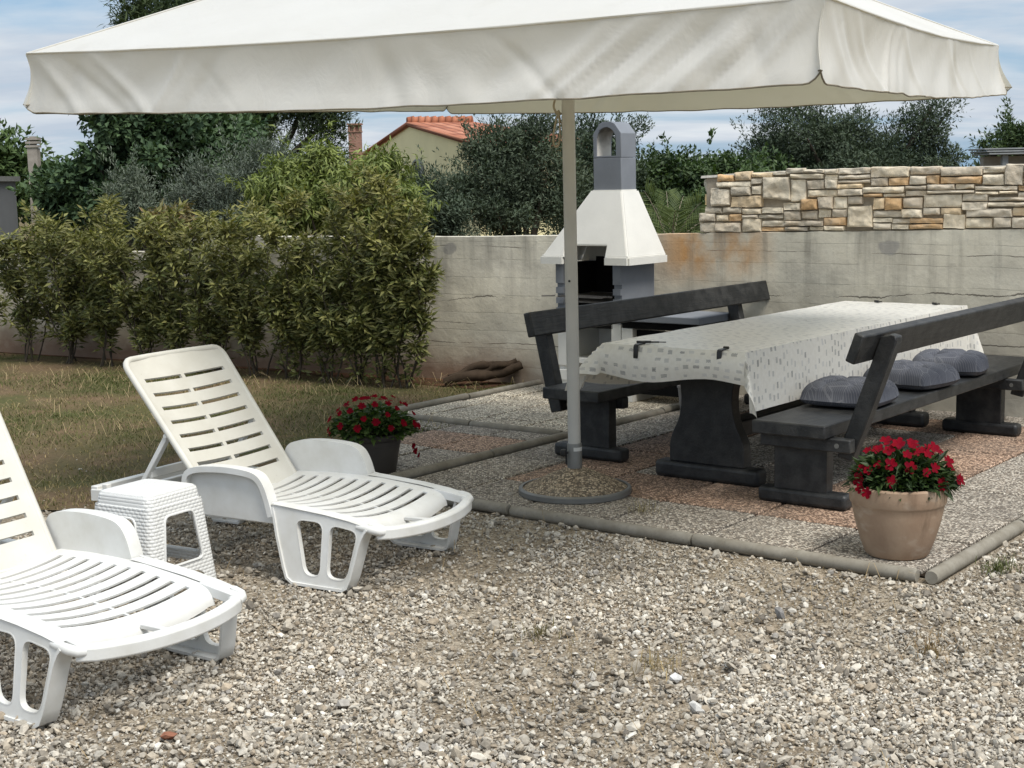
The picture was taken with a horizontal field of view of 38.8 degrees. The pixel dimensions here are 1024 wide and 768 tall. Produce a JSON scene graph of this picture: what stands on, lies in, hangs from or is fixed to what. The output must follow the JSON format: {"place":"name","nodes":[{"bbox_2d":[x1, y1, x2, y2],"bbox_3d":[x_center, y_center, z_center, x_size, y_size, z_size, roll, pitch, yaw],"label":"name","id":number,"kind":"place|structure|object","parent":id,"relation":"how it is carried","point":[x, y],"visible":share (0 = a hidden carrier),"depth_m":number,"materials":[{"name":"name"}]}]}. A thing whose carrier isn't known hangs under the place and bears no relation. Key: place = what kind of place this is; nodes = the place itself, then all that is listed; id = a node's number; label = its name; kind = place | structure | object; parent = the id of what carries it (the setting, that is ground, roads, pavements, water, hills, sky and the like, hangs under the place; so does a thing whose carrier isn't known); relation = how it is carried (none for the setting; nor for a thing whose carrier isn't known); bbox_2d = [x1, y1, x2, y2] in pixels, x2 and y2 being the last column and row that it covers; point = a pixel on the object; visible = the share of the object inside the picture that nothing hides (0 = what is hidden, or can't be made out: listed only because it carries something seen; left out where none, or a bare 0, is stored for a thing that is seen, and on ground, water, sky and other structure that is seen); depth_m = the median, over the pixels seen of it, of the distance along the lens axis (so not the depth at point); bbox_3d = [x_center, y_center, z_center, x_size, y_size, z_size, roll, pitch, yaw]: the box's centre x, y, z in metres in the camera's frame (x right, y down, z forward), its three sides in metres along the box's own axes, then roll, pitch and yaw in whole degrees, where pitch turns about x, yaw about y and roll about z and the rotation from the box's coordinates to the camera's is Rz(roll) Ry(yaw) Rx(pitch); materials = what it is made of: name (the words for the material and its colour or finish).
{"place":"outdoors","nodes":[
{"label":"outdoors","id":0,"kind":"place"},
{"bbox_2d":[0,352,508,388],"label":"earth strip","id":1,"kind":"object","parent":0,"point":[462,384],"visible":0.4,"depth_m":11.92,"materials":[{"name":"brown soil"}]},
{"bbox_2d":[443,358,522,385],"bbox_3d":[-0.235,-0.097,11.555,0.646,0.204,0.183,-2,8,-8],"label":"driftwood log","id":2,"kind":"object","parent":1,"relation":"on","point":[483,371],"visible":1,"depth_m":11.51,"materials":[{"name":"brown wood"}]},
{"bbox_2d":[0,353,517,509],"bbox_3d":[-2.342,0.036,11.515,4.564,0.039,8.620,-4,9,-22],"label":"grass","id":3,"kind":"structure","parent":0,"point":[139,428],"depth_m":10.44,"materials":[{"name":"green plant"}]},
{"bbox_2d":[0,295,13,325],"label":"hedge shrub","id":4,"kind":"object","parent":3,"relation":"on","point":[4,304],"visible":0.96,"depth_m":13.94,"materials":[{"name":"green plant"}]},
{"bbox_2d":[0,199,66,361],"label":"hedge shrub","id":5,"kind":"object","parent":3,"relation":"on","point":[23,312],"visible":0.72,"depth_m":13.51,"materials":[{"name":"green plant"}]},
{"bbox_2d":[2,205,103,363],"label":"hedge shrub","id":6,"kind":"object","parent":3,"relation":"on","point":[66,285],"visible":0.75,"depth_m":13.27,"materials":[{"name":"green plant"}]},
{"bbox_2d":[65,192,138,366],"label":"hedge shrub","id":7,"kind":"object","parent":3,"relation":"on","point":[100,325],"visible":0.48,"depth_m":13.16,"materials":[{"name":"green plant"}]},
{"bbox_2d":[63,223,193,354],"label":"hedge shrub","id":8,"kind":"object","parent":3,"relation":"on","point":[119,294],"visible":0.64,"depth_m":12.83,"materials":[{"name":"green plant"}]},
{"bbox_2d":[127,199,194,349],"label":"hedge shrub","id":9,"kind":"object","parent":3,"relation":"on","point":[166,317],"visible":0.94,"depth_m":12.64,"materials":[{"name":"green plant"}]},
{"bbox_2d":[165,192,271,371],"bbox_3d":[-2.514,-0.856,12.501,1.078,1.588,0.785,-1,8,0],"label":"hedge shrub","id":10,"kind":"object","parent":3,"relation":"on","point":[213,327],"visible":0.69,"depth_m":12.44,"materials":[{"name":"green plant"}]},
{"bbox_2d":[191,199,315,377],"bbox_3d":[-2.127,-0.799,12.274,1.021,1.523,1.032,-1,8,0],"label":"hedge shrub","id":11,"kind":"object","parent":3,"relation":"on","point":[248,330],"visible":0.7,"depth_m":12.12,"materials":[{"name":"green plant"}]},
{"bbox_2d":[0,354,523,506],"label":"straw","id":12,"kind":"object","parent":3,"relation":"on","point":[186,405],"visible":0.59,"depth_m":10.42,"materials":[{"name":"plant"}]},
{"bbox_2d":[233,208,330,379],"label":"hedge shrub","id":13,"kind":"object","parent":3,"relation":"on","point":[277,306],"visible":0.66,"depth_m":11.91,"materials":[{"name":"green plant"}]},
{"bbox_2d":[270,182,368,382],"bbox_3d":[-1.473,-0.829,11.903,0.818,1.659,0.901,-5,9,-25],"label":"hedge shrub","id":14,"kind":"object","parent":3,"relation":"on","point":[291,206],"visible":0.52,"depth_m":11.83,"materials":[{"name":"green plant"}]},
{"bbox_2d":[301,171,395,384],"bbox_3d":[-1.229,-0.825,11.581,0.906,1.734,0.687,-1,8,0],"label":"hedge shrub","id":15,"kind":"object","parent":3,"relation":"on","point":[341,332],"visible":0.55,"depth_m":11.53,"materials":[{"name":"green plant"}]},
{"bbox_2d":[337,161,431,387],"bbox_3d":[-0.993,-0.847,11.436,0.820,1.805,0.710,-1,8,0],"label":"hedge shrub","id":16,"kind":"object","parent":3,"relation":"on","point":[377,334],"visible":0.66,"depth_m":11.40,"materials":[{"name":"green plant"}]},
{"bbox_2d":[340,171,444,387],"bbox_3d":[-0.890,-0.802,11.384,0.798,1.728,0.662,1,8,12],"label":"hedge shrub","id":17,"kind":"object","parent":3,"relation":"on","point":[423,285],"visible":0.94,"depth_m":11.29,"materials":[{"name":"green plant"}]},
{"bbox_2d":[18,199,701,243],"bbox_3d":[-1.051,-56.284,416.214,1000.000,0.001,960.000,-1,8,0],"label":"ground","id":18,"kind":"structure","parent":0,"point":[22,224],"depth_m":62.47,"materials":[{"name":"soil"}]},
{"bbox_2d":[0,136,40,248],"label":"white house","id":19,"kind":"structure","parent":18,"relation":"on","point":[8,214],"depth_m":26.54,"materials":[{"name":"white paint"}]},
{"bbox_2d":[0,118,63,223],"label":"round tree","id":20,"kind":"object","parent":18,"relation":"on","point":[14,161],"visible":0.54,"depth_m":39.13,"materials":[{"name":"green plant"}]},
{"bbox_2d":[87,140,190,250],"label":"olive bush","id":21,"kind":"object","parent":18,"relation":"on","point":[131,186],"visible":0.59,"depth_m":14.39,"materials":[{"name":"green plant"}]},
{"bbox_2d":[5,113,278,250],"bbox_3d":[-4.362,-2.369,17.987,3.313,3.302,2.270,-7,10,-36],"label":"fig tree","id":22,"kind":"object","parent":18,"relation":"on","point":[56,188],"visible":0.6,"depth_m":17.38,"materials":[{"name":"green plant"}]},
{"bbox_2d":[139,197,199,242],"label":"reddish shrub","id":23,"kind":"object","parent":18,"relation":"on","point":[187,209],"visible":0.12,"depth_m":13.80,"materials":[{"name":"green plant"}]},
{"bbox_2d":[142,114,308,239],"bbox_3d":[-2.919,-1.615,15.131,1.623,2.536,1.501,-8,11,-41],"label":"olive bush","id":24,"kind":"object","parent":18,"relation":"on","point":[204,192],"visible":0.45,"depth_m":14.93,"materials":[{"name":"green plant"}]},
{"bbox_2d":[96,0,362,164],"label":"pine tree","id":25,"kind":"object","parent":18,"relation":"on","point":[316,121],"visible":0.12,"depth_m":26.30,"materials":[{"name":"green plant"}]},
{"bbox_2d":[216,119,447,235],"bbox_3d":[-1.568,-1.335,13.725,2.306,2.325,1.339,1,8,12],"label":"peach tree","id":26,"kind":"object","parent":18,"relation":"on","point":[313,166],"visible":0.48,"depth_m":13.56,"materials":[{"name":"green plant"}]},
{"bbox_2d":[400,144,487,235],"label":"grey bush","id":27,"kind":"object","parent":18,"relation":"on","point":[451,215],"visible":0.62,"depth_m":14.77,"materials":[{"name":"green plant"}]},
{"bbox_2d":[347,116,563,235],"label":"yellow house","id":28,"kind":"structure","parent":18,"relation":"on","point":[442,134],"depth_m":32.48,"materials":[{"name":"paint"}]},
{"bbox_2d":[411,159,423,181],"bbox_3d":[-2.135,-4.622,32.793,0.074,0.916,1.167,-3,8,-16],"label":"window","id":29,"kind":"structure","parent":28,"relation":"in","point":[419,172],"depth_m":32.56,"materials":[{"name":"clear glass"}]},
{"bbox_2d":[18,146,979,228],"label":"woods","id":30,"kind":"object","parent":18,"relation":"on","point":[49,157],"depth_m":44.70,"materials":[{"name":"green plant"}]},
{"bbox_2d":[420,114,593,235],"bbox_3d":[0.124,-1.818,15.418,1.846,2.771,1.498,3,9,27],"label":"olive tree","id":31,"kind":"object","parent":18,"relation":"on","point":[507,174],"visible":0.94,"depth_m":15.15,"materials":[{"name":"green plant"}]},
{"bbox_2d":[0,229,1023,417],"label":"concrete wall","id":32,"kind":"structure","parent":18,"relation":"on","point":[494,289],"depth_m":10.70,"materials":[{"name":"grey concrete"}]},
{"bbox_2d":[699,164,1023,232],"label":"stone wall","id":33,"kind":"structure","parent":32,"relation":"on","point":[881,198],"depth_m":9.96,"materials":[{"name":"beige stone"}]},
{"bbox_2d":[538,113,661,234],"bbox_3d":[0.953,-2.138,16.944,1.593,2.949,1.390,-1,8,0],"label":"olive tree","id":34,"kind":"object","parent":18,"relation":"on","point":[587,152],"visible":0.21,"depth_m":16.70,"materials":[{"name":"green plant"}]},
{"bbox_2d":[639,176,706,233],"bbox_3d":[1.547,-1.222,14.253,1.043,1.630,0.984,3,9,25],"label":"palm","id":35,"kind":"object","parent":18,"relation":"on","point":[666,215],"visible":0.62,"depth_m":14.00,"materials":[{"name":"green plant"}]},
{"bbox_2d":[636,127,803,232],"bbox_3d":[2.365,-1.912,17.375,2.325,2.319,1.423,-1,8,0],"label":"laurel thicket","id":36,"kind":"object","parent":18,"relation":"on","point":[683,173],"visible":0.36,"depth_m":17.13,"materials":[{"name":"green plant"}]},
{"bbox_2d":[723,98,980,170],"bbox_3d":[4.128,-2.405,17.778,2.882,3.185,2.591,-6,9,-30],"label":"olive tree","id":37,"kind":"object","parent":18,"relation":"on","point":[845,142],"visible":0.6,"depth_m":17.50,"materials":[{"name":"green plant"}]},
{"bbox_2d":[964,96,1023,163],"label":"tree","id":38,"kind":"object","parent":18,"relation":"on","point":[1010,135],"visible":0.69,"depth_m":19.65,"materials":[{"name":"green plant"}]},
{"bbox_2d":[968,148,1023,165],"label":"flat roof shelter","id":39,"kind":"object","parent":18,"relation":"on","point":[993,159],"visible":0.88,"depth_m":15.63,"materials":[{"name":"concrete"}]},
{"bbox_2d":[390,420,547,473],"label":"barbecue paving","id":40,"kind":"structure","parent":0,"point":[444,443],"depth_m":8.98,"materials":[{"name":"grey gravel"}]},
{"bbox_2d":[326,394,420,473],"bbox_3d":[-0.767,0.278,8.087,0.534,0.448,0.467,-1,8,0],"label":"flower pot","id":41,"kind":"object","parent":40,"relation":"on","point":[376,435],"visible":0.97,"depth_m":7.98,"materials":[{"name":"plastic"}]},
{"bbox_2d":[0,427,1023,767],"bbox_3d":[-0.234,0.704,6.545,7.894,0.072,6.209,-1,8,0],"label":"gravel","id":42,"kind":"structure","parent":0,"point":[276,721],"depth_m":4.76,"materials":[{"name":"grey gravel"}]},
{"bbox_2d":[0,412,246,728],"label":"sun lounger","id":43,"kind":"object","parent":42,"relation":"on","point":[100,545],"visible":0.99,"depth_m":4.86,"materials":[{"name":"white plastic"}]},
{"bbox_2d":[88,479,216,599],"bbox_3d":[-1.444,0.619,5.809,0.378,0.425,0.378,4,9,30],"label":"plastic stool","id":44,"kind":"object","parent":42,"relation":"on","point":[148,507],"visible":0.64,"depth_m":5.70,"materials":[{"name":"white plastic"}]},
{"bbox_2d":[160,731,177,739],"bbox_3d":[-1.006,1.034,4.271,0.043,0.024,0.037,1,8,16],"label":"loose stone","id":45,"kind":"object","parent":42,"relation":"on","point":[168,735],"visible":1,"depth_m":4.26,"materials":[{"name":"orange stone"}]},
{"bbox_2d":[91,344,473,591],"bbox_3d":[-1.001,0.312,6.345,1.678,0.871,0.792,4,9,31],"label":"sun lounger","id":46,"kind":"object","parent":42,"relation":"on","point":[233,489],"visible":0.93,"depth_m":6.35,"materials":[{"name":"white plastic"}]},
{"bbox_2d":[14,494,1022,767],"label":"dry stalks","id":47,"kind":"object","parent":42,"relation":"on","point":[548,658],"visible":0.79,"depth_m":4.68,"materials":[{"name":"plant"}]},
{"bbox_2d":[499,617,574,644],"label":"weed tuft","id":48,"kind":"object","parent":42,"relation":"on","point":[539,631],"visible":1,"depth_m":5.16,"materials":[{"name":"green plant"}]},
{"bbox_2d":[594,637,690,680],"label":"weed tuft","id":49,"kind":"object","parent":42,"relation":"on","point":[652,664],"visible":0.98,"depth_m":4.79,"materials":[{"name":"green plant"}]},
{"bbox_2d":[401,490,919,581],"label":"kerb front","id":50,"kind":"structure","parent":42,"relation":"on","point":[858,566],"depth_m":6.36,"materials":[{"name":"concrete"}]},
{"bbox_2d":[670,673,681,682],"bbox_3d":[0.527,0.946,4.675,0.045,0.029,0.029,-5,9,-26],"label":"loose stone","id":51,"kind":"object","parent":42,"relation":"on","point":[675,677],"visible":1,"depth_m":4.67,"materials":[{"name":"white stone"}]},
{"bbox_2d":[689,700,704,713],"bbox_3d":[0.565,0.988,4.411,0.056,0.055,0.053,2,9,22],"label":"loose stone","id":52,"kind":"object","parent":42,"relation":"on","point":[695,708],"visible":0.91,"depth_m":4.39,"materials":[{"name":"white stone"}]},
{"bbox_2d":[775,607,784,618],"bbox_3d":[0.986,0.847,5.352,0.024,0.056,0.044,-6,9,-31],"label":"loose stone","id":53,"kind":"object","parent":42,"relation":"on","point":[779,611],"visible":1,"depth_m":5.34,"materials":[{"name":"grey stone"}]},
{"bbox_2d":[886,623,989,672],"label":"weed tuft","id":54,"kind":"object","parent":42,"relation":"on","point":[932,648],"visible":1,"depth_m":4.91,"materials":[{"name":"green plant"}]},
{"bbox_2d":[925,516,1023,584],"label":"kerb","id":55,"kind":"structure","parent":42,"relation":"on","point":[942,571],"depth_m":6.07,"materials":[{"name":"concrete"}]},
{"bbox_2d":[971,552,1023,576],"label":"weed tuft","id":56,"kind":"object","parent":42,"relation":"on","point":[997,568],"visible":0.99,"depth_m":5.88,"materials":[{"name":"green plant"}]},
{"bbox_2d":[0,0,1023,166],"label":"sky","id":57,"kind":"structure","parent":0,"point":[25,25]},
{"bbox_2d":[408,384,678,431],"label":"side paving","id":58,"kind":"structure","parent":0,"point":[528,406],"depth_m":10.23,"materials":[{"name":"grey gravel"}]},
{"bbox_2d":[540,122,729,401],"bbox_3d":[0.851,-0.878,10.450,1.332,1.998,0.657,5,10,38],"label":"masonry barbecue","id":59,"kind":"object","parent":58,"relation":"on","point":[620,248],"visible":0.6,"depth_m":10.47,"materials":[{"name":"grey paint"}]},
{"bbox_2d":[413,395,1023,573],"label":"patio paving","id":60,"kind":"structure","parent":0,"point":[987,501],"depth_m":7.40,"materials":[{"name":"grey gravel"}]},
{"bbox_2d":[23,0,1011,504],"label":"parasol","id":61,"kind":"object","parent":60,"relation":"on","point":[567,60],"visible":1,"depth_m":5.86,"materials":[{"name":"fabric"}]},
{"bbox_2d":[617,495,670,515],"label":"weed tuft","id":62,"kind":"object","parent":60,"relation":"on","point":[643,510],"visible":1,"depth_m":7.01,"materials":[{"name":"green plant"}]},
{"bbox_2d":[524,280,769,461],"bbox_3d":[1.124,-0.145,9.322,0.638,0.848,2.850,5,10,38],"label":"garden bench","id":63,"kind":"object","parent":60,"relation":"on","point":[600,404],"visible":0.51,"depth_m":8.47,"materials":[{"name":"black paint"}]},
{"bbox_2d":[677,385,680,408],"bbox_3d":[1.239,0.095,10.005,0.208,0.180,0.208,-1,8,0],"label":"plastic bucket","id":64,"kind":"object","parent":60,"relation":"on","point":[679,389],"visible":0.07,"depth_m":9.97,"materials":[{"name":"plastic"}]},
{"bbox_2d":[656,379,928,486],"bbox_3d":[1.715,0.007,8.561,0.846,0.735,2.930,5,10,38],"label":"picnic table","id":65,"kind":"object","parent":60,"relation":"on","point":[709,441],"visible":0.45,"depth_m":7.64,"materials":[{"name":"black paint"}]},
{"bbox_2d":[565,301,983,417],"bbox_3d":[1.663,-0.198,8.533,1.127,0.330,3.114,5,10,38],"label":"tablecloth","id":66,"kind":"object","parent":65,"relation":"on","point":[771,360],"visible":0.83,"depth_m":7.64,"materials":[{"name":"white fabric"}]},
{"bbox_2d":[633,341,645,358],"bbox_3d":[0.659,-0.171,7.510,0.028,0.095,0.081,5,10,38],"label":"tablecloth clip","id":67,"kind":"object","parent":66,"relation":"attached to","point":[635,351],"visible":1,"depth_m":7.48,"materials":[{"name":"black plastic"}]},
{"bbox_2d":[636,341,665,342],"bbox_3d":[0.723,-0.218,7.548,0.153,0.012,0.022,0,8,10],"label":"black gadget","id":68,"kind":"object","parent":66,"relation":"on","point":[651,342],"visible":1,"depth_m":7.54,"materials":[{"name":"plastic"}]},
{"bbox_2d":[717,346,728,358],"bbox_3d":[1.046,-0.137,7.211,0.028,0.095,0.081,5,10,38],"label":"tablecloth clip","id":69,"kind":"object","parent":66,"relation":"attached to","point":[719,353],"visible":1,"depth_m":7.18,"materials":[{"name":"black plastic"}]},
{"bbox_2d":[752,297,1023,510],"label":"garden bench","id":70,"kind":"object","parent":60,"relation":"on","point":[804,441],"visible":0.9,"depth_m":7.10,"materials":[{"name":"black paint"}]},
{"bbox_2d":[800,375,898,407],"bbox_3d":[1.730,0.036,7.445,0.430,0.131,0.430,4,10,34],"label":"seat cushion","id":71,"kind":"object","parent":70,"relation":"on","point":[837,391],"visible":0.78,"depth_m":7.32,"materials":[{"name":"fabric"}]},
{"bbox_2d":[863,359,959,389],"bbox_3d":[2.204,-0.055,8.032,0.430,0.133,0.430,-9,11,-43],"label":"seat cushion","id":72,"kind":"object","parent":70,"relation":"on","point":[912,375],"visible":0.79,"depth_m":7.86,"materials":[{"name":"fabric"}]},
{"bbox_2d":[912,348,988,375],"bbox_3d":[2.569,-0.131,8.528,0.430,0.133,0.430,2,9,24],"label":"seat cushion","id":73,"kind":"object","parent":70,"relation":"on","point":[962,362],"visible":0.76,"depth_m":8.36,"materials":[{"name":"fabric"}]},
{"bbox_2d":[840,436,965,560],"bbox_3d":[1.647,0.464,6.120,0.513,0.507,0.454,-1,8,0],"label":"flower pot","id":74,"kind":"object","parent":60,"relation":"on","point":[899,501],"visible":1,"depth_m":5.99,"materials":[{"name":"ceramic"}]},
{"label":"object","id":75,"kind":"structure","parent":0,"visible":0},
{"bbox_2d":[383,379,541,412],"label":"kerb back","id":76,"kind":"structure","parent":75,"relation":"on","point":[439,401],"depth_m":10.79,"materials":[{"name":"concrete"}]},
{"bbox_2d":[398,413,562,434],"bbox_3d":[-0.275,0.264,9.623,1.488,0.056,0.050,5,10,38],"label":"kerb cross","id":77,"kind":"object","parent":75,"relation":"on","point":[455,421],"visible":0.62,"depth_m":9.52,"materials":[{"name":"concrete"}]},
{"bbox_2d":[388,403,679,478],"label":"kerb","id":78,"kind":"structure","parent":75,"relation":"on","point":[445,465],"depth_m":8.58,"materials":[{"name":"concrete"}]}
]}

